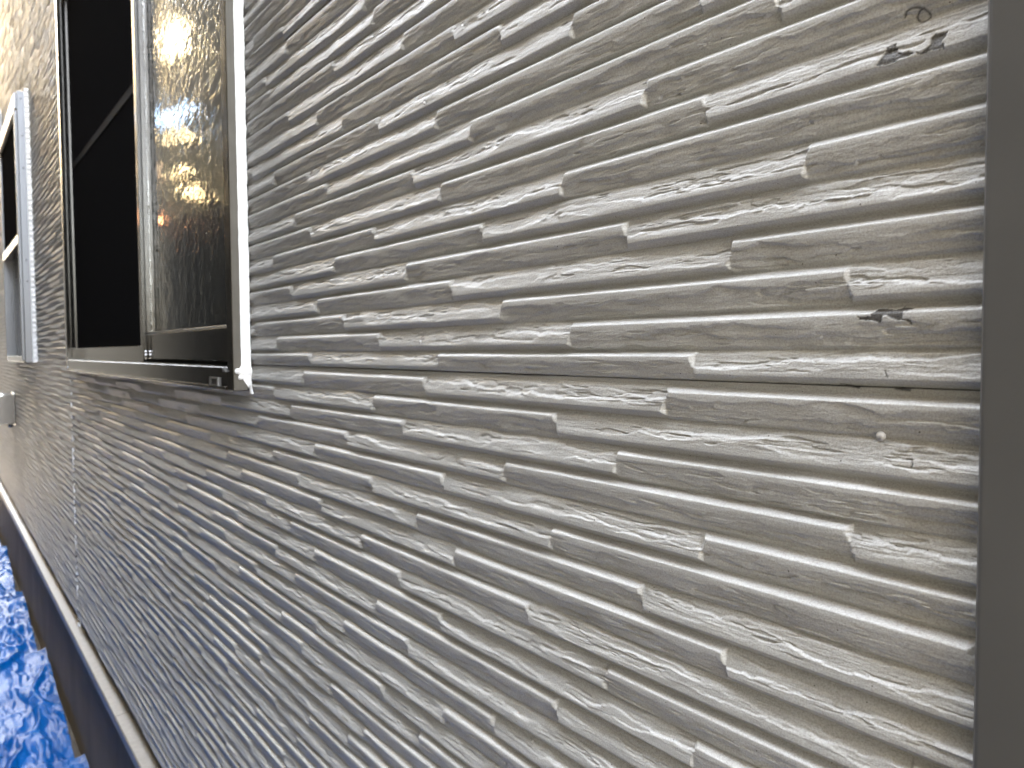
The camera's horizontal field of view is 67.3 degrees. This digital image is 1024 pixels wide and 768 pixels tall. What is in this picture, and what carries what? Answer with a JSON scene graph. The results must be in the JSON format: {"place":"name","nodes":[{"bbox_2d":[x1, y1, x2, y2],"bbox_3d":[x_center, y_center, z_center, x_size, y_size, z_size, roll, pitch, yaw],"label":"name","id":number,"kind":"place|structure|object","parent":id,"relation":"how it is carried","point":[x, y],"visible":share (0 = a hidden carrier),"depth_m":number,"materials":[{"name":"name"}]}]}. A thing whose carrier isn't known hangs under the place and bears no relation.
{"place":"outdoors","nodes":[
{"label":"outdoors","id":0,"kind":"place"},
{"bbox_2d":[0,540,80,757],"bbox_3d":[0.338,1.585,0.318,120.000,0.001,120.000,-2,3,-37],"label":"ground","id":1,"kind":"structure","parent":0,"point":[75,749],"depth_m":3.29,"materials":[{"name":"soil"}]},
{"bbox_2d":[0,544,88,767],"bbox_3d":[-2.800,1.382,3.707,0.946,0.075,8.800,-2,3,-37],"label":"tarp","id":2,"kind":"object","parent":1,"relation":"on","point":[33,729],"visible":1,"depth_m":3.40,"materials":[{"name":"blue plastic"}]},
{"bbox_2d":[0,0,1023,767],"bbox_3d":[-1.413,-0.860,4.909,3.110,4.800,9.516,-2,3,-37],"label":"house","id":3,"kind":"structure","parent":1,"relation":"on","point":[510,382],"depth_m":0.67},
{"bbox_2d":[0,88,38,361],"bbox_3d":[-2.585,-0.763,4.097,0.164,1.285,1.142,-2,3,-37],"label":"window","id":4,"kind":"structure","parent":3,"relation":"in","point":[16,190],"depth_m":3.66,"materials":[{"name":"metal"}]},
{"bbox_2d":[55,0,252,393],"bbox_3d":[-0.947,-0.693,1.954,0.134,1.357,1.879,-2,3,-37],"label":"window","id":5,"kind":"structure","parent":3,"relation":"in","point":[152,99],"depth_m":1.77,"materials":[{"name":"glass"}]}
]}

